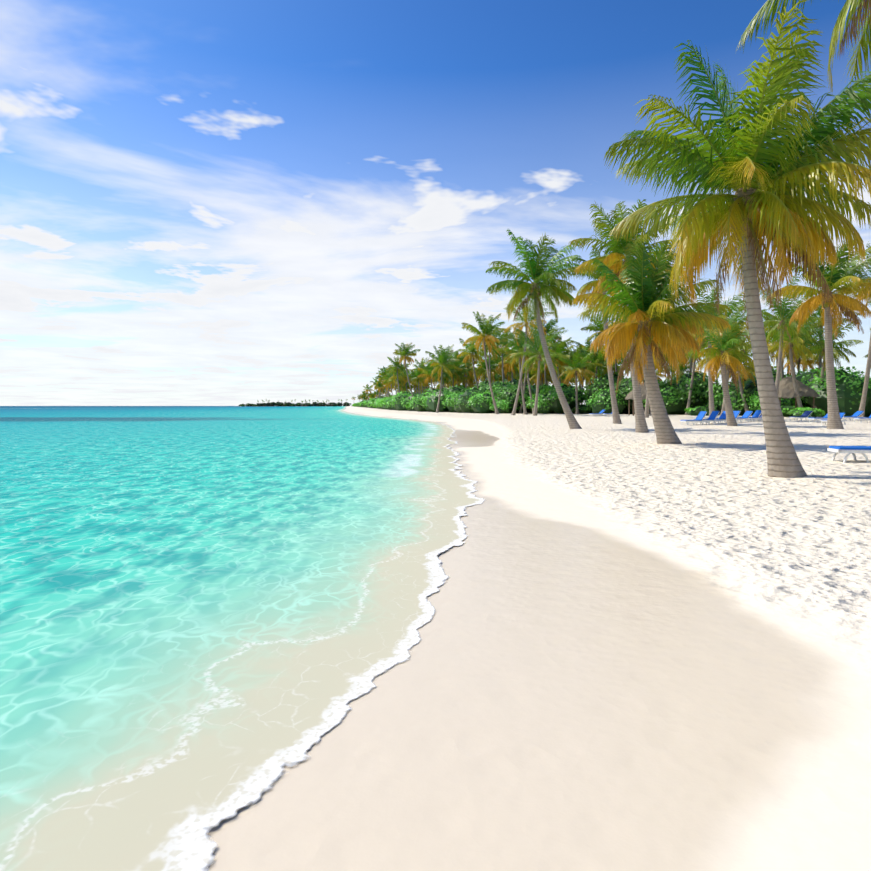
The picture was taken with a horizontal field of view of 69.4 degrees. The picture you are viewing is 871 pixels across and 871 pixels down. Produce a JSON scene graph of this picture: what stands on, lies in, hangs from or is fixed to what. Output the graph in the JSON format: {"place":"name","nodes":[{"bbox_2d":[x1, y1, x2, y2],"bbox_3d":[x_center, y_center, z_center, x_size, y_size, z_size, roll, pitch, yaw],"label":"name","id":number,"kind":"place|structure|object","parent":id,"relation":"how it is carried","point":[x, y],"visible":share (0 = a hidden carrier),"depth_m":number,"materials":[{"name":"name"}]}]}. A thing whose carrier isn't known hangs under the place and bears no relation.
{"place":"outdoors","nodes":[
{"label":"outdoors","id":0,"kind":"place"},
{"bbox_2d":[0,406,485,870],"bbox_3d":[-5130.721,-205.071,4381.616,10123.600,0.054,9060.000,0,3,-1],"label":"sea water","id":1,"kind":"structure","parent":0,"point":[211,616],"depth_m":5.16,"materials":[{"name":"teal liquid"}]},
{"bbox_2d":[0,0,870,405],"label":"sky","id":2,"kind":"structure","parent":0,"point":[203,202],"materials":[{"name":"blue"}]},
{"bbox_2d":[351,363,549,401],"bbox_3d":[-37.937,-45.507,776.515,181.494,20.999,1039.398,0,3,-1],"label":"palm grove","id":3,"kind":"object","parent":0,"point":[378,385],"visible":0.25,"depth_m":396.91,"materials":[{"name":"green plant"}]},
{"bbox_2d":[204,406,870,870],"bbox_3d":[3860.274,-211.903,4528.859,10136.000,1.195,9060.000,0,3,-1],"label":"beach sand","id":4,"kind":"structure","parent":0,"point":[630,650],"depth_m":3.53,"materials":[{"name":"beige sand"}]},
{"bbox_2d":[238,402,350,405],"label":"headland treeline","id":5,"kind":"object","parent":4,"relation":"on","point":[301,404],"visible":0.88,"depth_m":1702.87,"materials":[{"name":"green plant"}]},
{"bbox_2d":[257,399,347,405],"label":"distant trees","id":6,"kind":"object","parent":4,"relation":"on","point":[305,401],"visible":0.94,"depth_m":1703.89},
{"bbox_2d":[485,230,594,428],"bbox_3d":[5.903,-5.764,35.651,6.233,11.629,5.659,0,3,-1],"label":"palm","id":7,"kind":"object","parent":4,"relation":"on","point":[540,273],"visible":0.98,"depth_m":35.17,"materials":[{"name":"green plant"}]},
{"bbox_2d":[589,410,605,416],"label":"lounger","id":8,"kind":"object","parent":4,"relation":"on","point":[602,411],"visible":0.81,"depth_m":73.47,"materials":[{"name":"fabric"}]},
{"bbox_2d":[376,309,835,413],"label":"palm grove","id":9,"kind":"object","parent":4,"relation":"on","point":[445,369],"visible":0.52,"depth_m":120.89,"materials":[{"name":"green plant"}]},
{"bbox_2d":[569,242,645,423],"bbox_3d":[12.172,-7.201,45.081,5.492,13.350,6.037,0,3,-1],"label":"palm","id":10,"kind":"object","parent":4,"relation":"on","point":[584,288],"visible":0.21,"depth_m":45.43,"materials":[{"name":"green plant"}]},
{"bbox_2d":[352,364,870,416],"bbox_3d":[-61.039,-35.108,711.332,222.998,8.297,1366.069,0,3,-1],"label":"shrub belt","id":11,"kind":"object","parent":4,"relation":"on","point":[597,397],"visible":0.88,"depth_m":87.35,"materials":[{"name":"green plant"}]},
{"bbox_2d":[568,199,680,432],"bbox_3d":[9.285,-5.524,30.390,5.529,11.417,5.413,2,3,29],"label":"palm","id":12,"kind":"object","parent":4,"relation":"on","point":[616,256],"visible":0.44,"depth_m":30.00,"materials":[{"name":"green plant"}]},
{"bbox_2d":[625,382,662,415],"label":"palapa","id":13,"kind":"structure","parent":4,"relation":"on","point":[629,396],"depth_m":77.09,"materials":[{"name":"brown wood"}]},
{"bbox_2d":[572,236,731,443],"bbox_3d":[7.231,-2.941,21.429,5.301,7.340,4.749,-2,3,-32],"label":"palm","id":14,"kind":"object","parent":4,"relation":"on","point":[656,322],"visible":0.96,"depth_m":20.78,"materials":[{"name":"green plant"}]},
{"bbox_2d":[495,241,870,417],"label":"palm grove","id":15,"kind":"object","parent":4,"relation":"on","point":[791,343],"visible":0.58,"depth_m":64.65,"materials":[{"name":"green plant"}]},
{"bbox_2d":[680,411,710,424],"bbox_3d":[17.124,-1.125,41.451,1.950,0.935,0.660,-1,3,-17],"label":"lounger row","id":16,"kind":"object","parent":4,"relation":"on","point":[700,416],"visible":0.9,"depth_m":41.35,"materials":[{"name":"fabric"}]},
{"bbox_2d":[694,411,722,424],"bbox_3d":[18.561,-1.200,42.821,1.950,0.939,0.660,-1,3,-17],"label":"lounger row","id":17,"kind":"object","parent":4,"relation":"on","point":[713,415],"visible":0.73,"depth_m":42.74,"materials":[{"name":"fabric"}]},
{"bbox_2d":[711,411,726,423],"bbox_3d":[19.976,-1.264,44.256,1.950,0.915,0.660,-1,3,-21],"label":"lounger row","id":18,"kind":"object","parent":4,"relation":"on","point":[722,416],"visible":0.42,"depth_m":44.36,"materials":[{"name":"fabric"}]},
{"bbox_2d":[680,315,770,425],"bbox_3d":[17.688,-3.804,38.358,4.982,7.207,5.445,0,3,-1],"label":"palm","id":19,"kind":"object","parent":4,"relation":"on","point":[723,358],"visible":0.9,"depth_m":38.20,"materials":[{"name":"green plant"}]},
{"bbox_2d":[717,411,742,422],"bbox_3d":[21.387,-1.337,45.689,1.950,0.908,0.660,-1,3,-25],"label":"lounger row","id":20,"kind":"object","parent":4,"relation":"on","point":[736,414],"visible":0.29,"depth_m":45.69,"materials":[{"name":"fabric"}]},
{"bbox_2d":[603,0,870,477],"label":"palm","id":21,"kind":"object","parent":4,"relation":"on","point":[752,170],"visible":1,"depth_m":11.02,"materials":[{"name":"green plant"}]},
{"bbox_2d":[736,411,755,421],"bbox_3d":[22.864,-1.391,46.960,1.950,0.879,0.660,-1,3,-18],"label":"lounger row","id":22,"kind":"object","parent":4,"relation":"on","point":[746,415],"visible":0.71,"depth_m":46.92,"materials":[{"name":"fabric"}]},
{"bbox_2d":[739,410,761,421],"bbox_3d":[24.315,-1.486,48.284,1.950,0.925,0.660,-1,3,-15],"label":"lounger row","id":23,"kind":"object","parent":4,"relation":"on","point":[756,414],"visible":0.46,"depth_m":48.22,"materials":[{"name":"fabric"}]},
{"bbox_2d":[778,377,819,407],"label":"palapa","id":24,"kind":"structure","parent":4,"relation":"on","point":[786,388],"depth_m":62.66,"materials":[{"name":"brown wood"}]},
{"bbox_2d":[789,411,813,420],"bbox_3d":[29.423,-1.572,50.551,1.950,0.822,0.660,-1,3,-19],"label":"lounger","id":25,"kind":"object","parent":4,"relation":"on","point":[805,414],"visible":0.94,"depth_m":50.44,"materials":[{"name":"fabric"}]},
{"bbox_2d":[736,0,870,94],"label":"palm fronds","id":26,"kind":"object","parent":4,"relation":"on","point":[865,41],"visible":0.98,"depth_m":11.61,"materials":[{"name":"green plant"}]},
{"bbox_2d":[808,413,827,422],"bbox_3d":[28.003,-1.320,45.438,1.950,0.820,0.660,0,3,-9],"label":"lounger","id":27,"kind":"object","parent":4,"relation":"on","point":[825,416],"visible":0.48,"depth_m":45.25,"materials":[{"name":"plastic"}]},
{"bbox_2d":[771,236,870,428],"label":"palm","id":28,"kind":"object","parent":4,"relation":"on","point":[848,305],"visible":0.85,"depth_m":33.07,"materials":[{"name":"green plant"}]},
{"bbox_2d":[820,413,846,424],"bbox_3d":[25.381,-1.047,40.116,1.950,0.806,0.660,-2,3,-32],"label":"lounger","id":29,"kind":"object","parent":4,"relation":"on","point":[841,416],"visible":0.4,"depth_m":40.13,"materials":[{"name":"plastic"}]},
{"bbox_2d":[827,446,870,462],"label":"lounger","id":30,"kind":"object","parent":4,"relation":"on","point":[852,450],"visible":0.92,"depth_m":14.42,"materials":[{"name":"plastic"}]},
{"bbox_2d":[843,411,863,420],"bbox_3d":[32.806,-1.534,49.581,1.950,0.797,0.660,0,3,-10],"label":"lounger","id":31,"kind":"object","parent":4,"relation":"on","point":[857,413],"visible":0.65,"depth_m":49.41,"materials":[{"name":"fabric"}]},
{"bbox_2d":[853,415,870,422],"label":"lounger","id":32,"kind":"object","parent":4,"relation":"on","point":[862,418],"visible":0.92,"depth_m":44.93,"materials":[{"name":"plastic"}]}
]}

